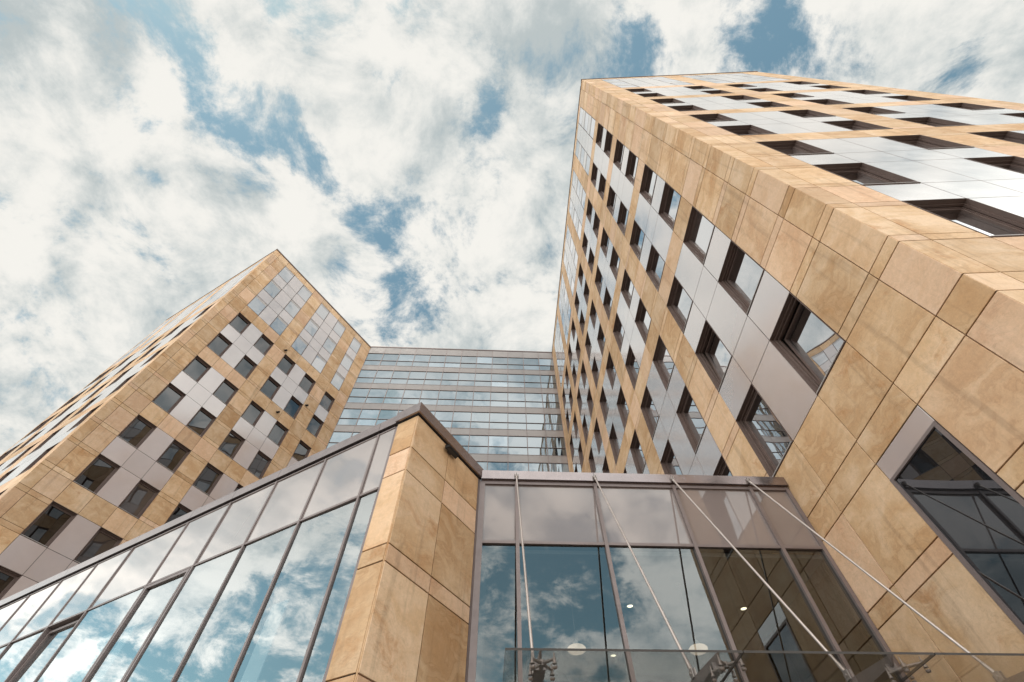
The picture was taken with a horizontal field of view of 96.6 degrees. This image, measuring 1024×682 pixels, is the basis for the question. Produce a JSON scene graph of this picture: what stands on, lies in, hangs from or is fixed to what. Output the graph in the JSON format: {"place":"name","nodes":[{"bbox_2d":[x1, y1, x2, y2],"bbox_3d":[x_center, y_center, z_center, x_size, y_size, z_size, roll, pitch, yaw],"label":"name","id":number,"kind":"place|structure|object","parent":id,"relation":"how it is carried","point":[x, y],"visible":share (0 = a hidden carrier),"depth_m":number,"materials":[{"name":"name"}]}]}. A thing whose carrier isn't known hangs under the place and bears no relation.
{"place":"outdoors","nodes":[
{"label":"outdoors","id":0,"kind":"place"},
{"bbox_2d":[0,249,370,600],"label":"office tower","id":1,"kind":"structure","parent":0,"point":[174,416],"depth_m":33.42,"materials":[{"name":"stone"}]},
{"bbox_2d":[0,565,21,598],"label":"window","id":2,"kind":"structure","parent":1,"relation":"in","point":[8,578],"depth_m":21.53,"materials":[{"name":"grey metal"}]},
{"bbox_2d":[16,441,60,476],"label":"window","id":3,"kind":"structure","parent":1,"relation":"in","point":[45,452],"depth_m":26.02,"materials":[{"name":"grey metal"}]},
{"bbox_2d":[20,501,76,547],"bbox_3d":[-24.001,9.515,23.628,0.318,1.962,1.325,-28,-61,16],"label":"window","id":4,"kind":"structure","parent":1,"relation":"in","point":[44,529],"depth_m":23.68,"materials":[{"name":"black glass"}]},
{"bbox_2d":[72,454,120,493],"bbox_3d":[-24.029,7.716,26.370,0.318,2.022,1.325,-28,-61,16],"label":"window","id":5,"kind":"structure","parent":1,"relation":"in","point":[101,469],"depth_m":26.45,"materials":[{"name":"black glass"}]},
{"bbox_2d":[72,527,122,563],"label":"window","id":6,"kind":"structure","parent":1,"relation":"in","point":[103,540],"depth_m":25.11,"materials":[{"name":"grey glass"}]},
{"bbox_2d":[118,415,156,448],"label":"window","id":7,"kind":"structure","parent":1,"relation":"in","point":[137,431],"depth_m":29.33,"materials":[{"name":"grey glass"}]},
{"bbox_2d":[116,479,159,518],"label":"window","id":8,"kind":"structure","parent":1,"relation":"in","point":[142,495],"depth_m":27.72,"materials":[{"name":"grey glass"}]},
{"bbox_2d":[149,383,185,413],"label":"window","id":9,"kind":"structure","parent":1,"relation":"in","point":[170,396],"depth_m":32.07,"materials":[{"name":"grey glass"}]},
{"bbox_2d":[156,439,190,472],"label":"window","id":10,"kind":"structure","parent":1,"relation":"in","point":[176,452],"depth_m":30.60,"materials":[{"name":"grey glass"}]},
{"bbox_2d":[165,503,191,523],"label":"window","id":11,"kind":"structure","parent":1,"relation":"in","point":[180,510],"depth_m":29.33,"materials":[{"name":"black glass"}]},
{"bbox_2d":[182,355,210,381],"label":"window","id":12,"kind":"structure","parent":1,"relation":"in","point":[197,368],"depth_m":34.98,"materials":[{"name":"grey glass"}]},
{"bbox_2d":[186,407,215,436],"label":"window","id":13,"kind":"structure","parent":1,"relation":"in","point":[203,419],"depth_m":33.35,"materials":[{"name":"grey glass"}]},
{"bbox_2d":[192,463,223,495],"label":"window","id":14,"kind":"structure","parent":1,"relation":"in","point":[206,481],"depth_m":31.88,"materials":[{"name":"grey glass"}]},
{"bbox_2d":[207,333,232,356],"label":"window","id":15,"kind":"structure","parent":1,"relation":"in","point":[219,345],"depth_m":37.75,"materials":[{"name":"grey glass"}]},
{"bbox_2d":[213,378,238,404],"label":"window","id":16,"kind":"structure","parent":1,"relation":"in","point":[226,390],"depth_m":36.23,"materials":[{"name":"grey glass"}]},
{"bbox_2d":[216,429,244,459],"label":"window","id":17,"kind":"structure","parent":1,"relation":"in","point":[233,441],"depth_m":34.64,"materials":[{"name":"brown glass"}]},
{"bbox_2d":[227,312,250,333],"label":"window","id":18,"kind":"structure","parent":1,"relation":"in","point":[240,323],"depth_m":40.60,"materials":[{"name":"grey glass"}]},
{"bbox_2d":[234,355,256,378],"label":"window","id":19,"kind":"structure","parent":1,"relation":"in","point":[245,366],"depth_m":39.00,"materials":[{"name":"grey glass"}]},
{"bbox_2d":[241,400,264,426],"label":"window","id":20,"kind":"structure","parent":1,"relation":"in","point":[253,412],"depth_m":37.53,"materials":[{"name":"grey glass"}]},
{"bbox_2d":[247,295,266,314],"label":"window","id":21,"kind":"structure","parent":1,"relation":"in","point":[256,304],"depth_m":43.15,"materials":[{"name":"white glass"}]},
{"bbox_2d":[246,450,271,478],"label":"window","id":22,"kind":"structure","parent":1,"relation":"in","point":[260,463],"depth_m":35.90,"materials":[{"name":"grey glass"}]},
{"bbox_2d":[253,334,273,355],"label":"window","id":23,"kind":"structure","parent":1,"relation":"in","point":[263,344],"depth_m":41.89,"materials":[{"name":"grey glass"}]},
{"bbox_2d":[258,376,280,399],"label":"window","id":24,"kind":"structure","parent":1,"relation":"in","point":[271,386],"depth_m":40.30,"materials":[{"name":"grey glass"}]},
{"bbox_2d":[263,280,281,298],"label":"window","id":25,"kind":"structure","parent":1,"relation":"in","point":[271,288],"depth_m":45.93,"materials":[{"name":"white glass"}]},
{"bbox_2d":[267,421,288,446],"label":"window","id":26,"kind":"structure","parent":1,"relation":"in","point":[277,434],"depth_m":38.77,"materials":[{"name":"grey glass"}]},
{"bbox_2d":[269,315,287,335],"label":"window","id":27,"kind":"structure","parent":1,"relation":"in","point":[278,325],"depth_m":44.41,"materials":[{"name":"grey glass"}]},
{"bbox_2d":[277,354,295,375],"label":"window","id":28,"kind":"structure","parent":1,"relation":"in","point":[286,364],"depth_m":43.17,"materials":[{"name":"grey glass"}]},
{"bbox_2d":[278,266,294,282],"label":"window","id":29,"kind":"structure","parent":1,"relation":"in","point":[285,273],"depth_m":48.79,"materials":[{"name":"white glass"}]},
{"bbox_2d":[284,299,300,317],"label":"window","id":30,"kind":"structure","parent":1,"relation":"in","point":[291,308],"depth_m":47.20,"materials":[{"name":"white glass"}]},
{"bbox_2d":[284,395,302,419],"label":"window","id":31,"kind":"structure","parent":1,"relation":"in","point":[293,406],"depth_m":41.54,"materials":[{"name":"blue glass"}]},
{"bbox_2d":[290,335,307,354],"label":"window","id":32,"kind":"structure","parent":1,"relation":"in","point":[299,345],"depth_m":45.69,"materials":[{"name":"white glass"}]},
{"bbox_2d":[292,440,310,460],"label":"window","id":33,"kind":"structure","parent":1,"relation":"in","point":[302,450],"depth_m":40.13,"materials":[{"name":"grey glass"}]},
{"bbox_2d":[296,285,311,301],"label":"window","id":34,"kind":"structure","parent":1,"relation":"in","point":[304,293],"depth_m":50.04,"materials":[{"name":"white glass"}]},
{"bbox_2d":[298,373,315,394],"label":"window","id":35,"kind":"structure","parent":1,"relation":"in","point":[307,383],"depth_m":44.42,"materials":[{"name":"grey glass"}]},
{"bbox_2d":[303,318,318,336],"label":"window","id":36,"kind":"structure","parent":1,"relation":"in","point":[311,327],"depth_m":48.46,"materials":[{"name":"white glass"}]},
{"bbox_2d":[306,414,323,437],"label":"window","id":37,"kind":"structure","parent":1,"relation":"in","point":[315,424],"depth_m":42.82,"materials":[{"name":"grey glass"}]},
{"bbox_2d":[311,354,326,373],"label":"window","id":38,"kind":"structure","parent":1,"relation":"in","point":[318,363],"depth_m":46.93,"materials":[{"name":"white glass"}]},
{"bbox_2d":[315,303,329,319],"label":"window","id":39,"kind":"structure","parent":1,"relation":"in","point":[322,311],"depth_m":51.35,"materials":[{"name":"white glass"}]},
{"bbox_2d":[319,391,334,411],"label":"window","id":40,"kind":"structure","parent":1,"relation":"in","point":[327,400],"depth_m":45.68,"materials":[{"name":"grey glass"}]},
{"bbox_2d":[322,336,336,353],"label":"window","id":41,"kind":"structure","parent":1,"relation":"in","point":[329,345],"depth_m":49.71,"materials":[{"name":"white glass"}]},
{"bbox_2d":[330,371,344,390],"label":"window","id":42,"kind":"structure","parent":1,"relation":"in","point":[337,380],"depth_m":48.19,"materials":[{"name":"white glass"}]},
{"bbox_2d":[332,321,345,337],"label":"window","id":43,"kind":"structure","parent":1,"relation":"in","point":[339,329],"depth_m":52.56,"materials":[{"name":"white glass"}]},
{"bbox_2d":[340,353,352,370],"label":"window","id":44,"kind":"structure","parent":1,"relation":"in","point":[346,362],"depth_m":51.00,"materials":[{"name":"glass"}]},
{"bbox_2d":[0,402,483,681],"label":"glazed wing","id":45,"kind":"structure","parent":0,"point":[351,559],"depth_m":8.16,"materials":[{"name":"glass"}]},
{"bbox_2d":[9,620,77,681],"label":"opening window","id":46,"kind":"structure","parent":45,"relation":"in","point":[44,651],"depth_m":9.99,"materials":[{"name":"glass"}]},
{"bbox_2d":[83,568,189,681],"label":"opening window","id":47,"kind":"structure","parent":45,"relation":"in","point":[114,663],"depth_m":8.65,"materials":[{"name":"glass"}]},
{"bbox_2d":[326,346,568,471],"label":"glass wing","id":48,"kind":"structure","parent":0,"point":[494,410],"depth_m":49.02,"materials":[{"name":"glass"}]},
{"bbox_2d":[0,0,1023,455],"label":"sky","id":49,"kind":"structure","parent":0,"point":[411,160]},
{"bbox_2d":[468,470,909,681],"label":"entrance hall","id":50,"kind":"structure","parent":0,"point":[588,588],"depth_m":8.53,"materials":[{"name":"clear glass"}]},
{"bbox_2d":[503,472,1023,681],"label":"glass canopy","id":51,"kind":"object","parent":50,"relation":"attached to","point":[884,669],"visible":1,"depth_m":4.77,"materials":[{"name":"glass"}]},
{"bbox_2d":[552,71,1023,681],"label":"office tower","id":52,"kind":"structure","parent":0,"point":[810,291],"depth_m":11.07,"materials":[{"name":"stone"}]},
{"bbox_2d":[592,356,598,389],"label":"window","id":53,"kind":"structure","parent":52,"relation":"in","point":[595,372],"depth_m":32.30,"materials":[{"name":"brown metal"}]},
{"bbox_2d":[594,417,601,452],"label":"window","id":54,"kind":"structure","parent":52,"relation":"in","point":[598,438],"depth_m":30.87,"materials":[{"name":"brown metal"}]},
{"bbox_2d":[595,265,602,294],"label":"window","id":55,"kind":"structure","parent":52,"relation":"in","point":[598,279],"depth_m":32.11,"materials":[{"name":"brown metal"}]},
{"bbox_2d":[596,123,603,147],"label":"window","id":56,"kind":"structure","parent":52,"relation":"in","point":[600,128],"depth_m":33.25,"materials":[{"name":"brown metal"}]},
{"bbox_2d":[597,324,605,356],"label":"window","id":57,"kind":"structure","parent":52,"relation":"in","point":[601,339],"depth_m":30.76,"materials":[{"name":"brown metal"}]},
{"bbox_2d":[598,173,605,199],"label":"window","id":58,"kind":"structure","parent":52,"relation":"in","point":[602,182],"depth_m":31.92,"materials":[{"name":"brown metal"}]},
{"bbox_2d":[599,386,608,423],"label":"window","id":59,"kind":"structure","parent":52,"relation":"in","point":[603,401],"depth_m":29.38,"materials":[{"name":"brown metal"}]},
{"bbox_2d":[600,227,608,257],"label":"window","id":60,"kind":"structure","parent":52,"relation":"in","point":[605,238],"depth_m":30.63,"materials":[{"name":"brown metal"}]},
{"bbox_2d":[603,286,612,319],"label":"window","id":61,"kind":"structure","parent":52,"relation":"in","point":[607,303],"depth_m":29.29,"materials":[{"name":"brown metal"}]},
{"bbox_2d":[604,130,612,157],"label":"window","id":62,"kind":"structure","parent":52,"relation":"in","point":[608,141],"depth_m":30.40,"materials":[{"name":"brown metal"}]},
{"bbox_2d":[606,351,615,389],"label":"window","id":63,"kind":"structure","parent":52,"relation":"in","point":[610,368],"depth_m":27.88,"materials":[{"name":"brown metal"}]},
{"bbox_2d":[606,186,616,216],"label":"window","id":64,"kind":"structure","parent":52,"relation":"in","point":[611,199],"depth_m":29.09,"materials":[{"name":"brown metal"}]},
{"bbox_2d":[609,422,619,463],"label":"window","id":65,"kind":"structure","parent":52,"relation":"in","point":[614,443],"depth_m":26.58,"materials":[{"name":"brown metal"}]},
{"bbox_2d":[610,246,620,279],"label":"window","id":66,"kind":"structure","parent":52,"relation":"in","point":[615,260],"depth_m":27.78,"materials":[{"name":"brown metal"}]},
{"bbox_2d":[613,312,624,350],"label":"window","id":67,"kind":"structure","parent":52,"relation":"in","point":[618,330],"depth_m":26.43,"materials":[{"name":"brown metal"}]},
{"bbox_2d":[613,139,624,170],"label":"window","id":68,"kind":"structure","parent":52,"relation":"in","point":[619,149],"depth_m":27.60,"materials":[{"name":"brown metal"}]},
{"bbox_2d":[617,386,628,430],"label":"window","id":69,"kind":"structure","parent":52,"relation":"in","point":[622,405],"depth_m":25.01,"materials":[{"name":"brown metal"}]},
{"bbox_2d":[617,201,628,235],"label":"window","id":70,"kind":"structure","parent":52,"relation":"in","point":[623,213],"depth_m":26.27,"materials":[{"name":"brown metal"}]},
{"bbox_2d":[621,269,633,307],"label":"window","id":71,"kind":"structure","parent":52,"relation":"in","point":[627,287],"depth_m":24.90,"materials":[{"name":"brown metal"}]},
{"bbox_2d":[625,150,638,185],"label":"window","id":72,"kind":"structure","parent":52,"relation":"in","point":[632,163],"depth_m":24.75,"materials":[{"name":"brown metal"}]},
{"bbox_2d":[625,345,639,389],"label":"window","id":73,"kind":"structure","parent":52,"relation":"in","point":[631,364],"depth_m":23.55,"materials":[{"name":"brown metal"}]},
{"bbox_2d":[629,220,644,259],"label":"window","id":74,"kind":"structure","parent":52,"relation":"in","point":[637,236],"depth_m":23.41,"materials":[{"name":"brown metal"}]},
{"bbox_2d":[630,430,645,473],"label":"window","id":75,"kind":"structure","parent":52,"relation":"in","point":[639,460],"depth_m":22.24,"materials":[{"name":"brown metal"}]},
{"bbox_2d":[635,298,651,344],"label":"window","id":76,"kind":"structure","parent":52,"relation":"in","point":[643,319],"depth_m":22.04,"materials":[{"name":"brown metal"}]},
{"bbox_2d":[639,164,656,204],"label":"window","id":77,"kind":"structure","parent":52,"relation":"in","point":[649,177],"depth_m":21.90,"materials":[{"name":"brown metal"}]},
{"bbox_2d":[640,385,658,439],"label":"window","id":78,"kind":"structure","parent":52,"relation":"in","point":[649,411],"depth_m":20.67,"materials":[{"name":"brown metal"}]},
{"bbox_2d":[646,244,664,290],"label":"window","id":79,"kind":"structure","parent":52,"relation":"in","point":[655,265],"depth_m":20.54,"materials":[{"name":"brown metal"}]},
{"bbox_2d":[652,335,674,390],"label":"window","id":80,"kind":"structure","parent":52,"relation":"in","point":[662,360],"depth_m":19.16,"materials":[{"name":"brown metal"}]},
{"bbox_2d":[650,98,684,103],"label":"window","id":81,"kind":"structure","parent":52,"relation":"in","point":[669,100],"depth_m":26.32,"materials":[{"name":"brown metal"}]},
{"bbox_2d":[658,182,680,229],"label":"window","id":82,"kind":"structure","parent":52,"relation":"in","point":[670,201],"depth_m":19.02,"materials":[{"name":"brown metal"}]},
{"bbox_2d":[660,439,682,474],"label":"window","id":83,"kind":"structure","parent":52,"relation":"in","point":[669,463],"depth_m":18.15,"materials":[{"name":"brown metal"}]},
{"bbox_2d":[667,276,692,333],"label":"window","id":84,"kind":"structure","parent":52,"relation":"in","point":[679,304],"depth_m":17.64,"materials":[{"name":"glass"}]},
{"bbox_2d":[667,105,705,111],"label":"window","id":85,"kind":"structure","parent":52,"relation":"in","point":[683,107],"depth_m":23.52,"materials":[{"name":"brown metal"}]},
{"bbox_2d":[676,384,706,454],"bbox_3d":[6.369,2.710,15.946,0.318,2.092,1.352,2,-57,-2],"label":"window","id":86,"kind":"structure","parent":52,"relation":"in","point":[690,417],"depth_m":16.28,"materials":[{"name":"brown metal"}]},
{"bbox_2d":[683,206,714,264],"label":"window","id":87,"kind":"structure","parent":52,"relation":"in","point":[699,230],"depth_m":16.13,"materials":[{"name":"glass"}]},
{"bbox_2d":[689,113,735,121],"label":"window","id":88,"kind":"structure","parent":52,"relation":"in","point":[704,117],"depth_m":20.71,"materials":[{"name":"brown metal"}]},
{"bbox_2d":[695,320,732,391],"bbox_3d":[6.505,0.438,14.456,0.369,2.092,1.352,2,-57,-2],"label":"window","id":89,"kind":"structure","parent":52,"relation":"in","point":[717,354],"depth_m":14.85,"materials":[{"name":"brown metal"}]},
{"bbox_2d":[713,455,732,475],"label":"window","id":90,"kind":"structure","parent":52,"relation":"in","point":[722,469],"depth_m":13.84,"materials":[{"name":"brown metal"}]},
{"bbox_2d":[718,240,764,314],"bbox_3d":[6.591,-1.836,12.966,0.318,2.092,1.352,2,-57,-2],"label":"window","id":91,"kind":"structure","parent":52,"relation":"in","point":[740,276],"depth_m":13.27,"materials":[{"name":"glass"}]},
{"bbox_2d":[717,125,776,135],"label":"window","id":92,"kind":"structure","parent":52,"relation":"in","point":[740,130],"depth_m":17.82,"materials":[{"name":"brown metal"}]},
{"bbox_2d":[736,383,793,476],"bbox_3d":[6.509,2.275,11.655,0.318,2.112,1.352,2,-57,-2],"label":"window","id":93,"kind":"structure","parent":52,"relation":"in","point":[767,437],"depth_m":11.86,"materials":[{"name":"grey glass"}]},
{"bbox_2d":[748,101,790,107],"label":"window","id":94,"kind":"structure","parent":52,"relation":"in","point":[762,104],"depth_m":23.43,"materials":[{"name":"brown metal"}]},
{"bbox_2d":[554,73,1023,471],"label":"windows","id":95,"kind":"structure","parent":52,"relation":"in","point":[580,275],"depth_m":40.20,"materials":[{"name":"glass"}]},
{"bbox_2d":[773,93,813,97],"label":"window","id":96,"kind":"structure","parent":52,"relation":"in","point":[790,95],"depth_m":26.15,"materials":[{"name":"brown metal"}]},
{"bbox_2d":[756,140,833,155],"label":"window","id":97,"kind":"structure","parent":52,"relation":"in","point":[788,147],"depth_m":14.85,"materials":[{"name":"brown metal"}]},
{"bbox_2d":[769,292,846,394],"bbox_3d":[6.651,0.003,10.166,0.380,2.112,1.352,2,-57,-2],"label":"window","id":98,"kind":"structure","parent":52,"relation":"in","point":[815,343],"depth_m":10.37,"materials":[{"name":"glass"}]},
{"bbox_2d":[780,109,835,117],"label":"window","id":99,"kind":"structure","parent":52,"relation":"in","point":[801,113],"depth_m":20.51,"materials":[{"name":"brown metal"}]},
{"bbox_2d":[803,99,853,104],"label":"window","id":100,"kind":"structure","parent":52,"relation":"in","point":[820,101],"depth_m":23.28,"materials":[{"name":"brown metal"}]},
{"bbox_2d":[823,120,892,130],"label":"window","id":101,"kind":"structure","parent":52,"relation":"in","point":[855,125],"depth_m":17.61,"materials":[{"name":"brown metal"}]},
{"bbox_2d":[844,90,886,93],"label":"window","id":102,"kind":"structure","parent":52,"relation":"in","point":[854,91],"depth_m":25.95,"materials":[{"name":"brown metal"}]},
{"bbox_2d":[813,163,920,185],"bbox_3d":[8.790,-4.091,11.509,1.342,2.092,0.318,-2,-57,1],"label":"window","id":103,"kind":"structure","parent":52,"relation":"in","point":[863,174],"depth_m":11.89,"materials":[{"name":"brown metal"}]},
{"bbox_2d":[843,107,904,113],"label":"window","id":104,"kind":"structure","parent":52,"relation":"in","point":[871,110],"depth_m":20.39,"materials":[{"name":"brown metal"}]},
{"bbox_2d":[882,95,939,100],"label":"window","id":105,"kind":"structure","parent":52,"relation":"in","point":[905,97],"depth_m":23.06,"materials":[{"name":"brown metal"}]},
{"bbox_2d":[879,135,973,149],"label":"window","id":106,"kind":"structure","parent":52,"relation":"in","point":[922,141],"depth_m":14.66,"materials":[{"name":"brown metal"}]},
{"bbox_2d":[894,117,971,126],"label":"window","id":107,"kind":"structure","parent":52,"relation":"in","point":[936,122],"depth_m":17.49,"materials":[{"name":"brown metal"}]},
{"bbox_2d":[889,421,1023,633],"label":"stair window","id":108,"kind":"structure","parent":52,"relation":"in","point":[974,512],"depth_m":6.49,"materials":[{"name":"black glass"}]},
{"bbox_2d":[902,198,1023,237],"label":"window","id":109,"kind":"structure","parent":52,"relation":"in","point":[990,221],"depth_m":9.06,"materials":[{"name":"brown metal"}]},
{"bbox_2d":[934,103,1004,109],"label":"window","id":110,"kind":"structure","parent":52,"relation":"in","point":[968,106],"depth_m":20.14,"materials":[{"name":"brown metal"}]},
{"bbox_2d":[964,156,1023,173],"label":"window","id":111,"kind":"structure","parent":52,"relation":"in","point":[1012,163],"depth_m":12.24,"materials":[{"name":"brown metal"}]},
{"bbox_2d":[969,131,1023,143],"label":"window","id":112,"kind":"structure","parent":52,"relation":"in","point":[1010,136],"depth_m":14.97,"materials":[{"name":"brown metal"}]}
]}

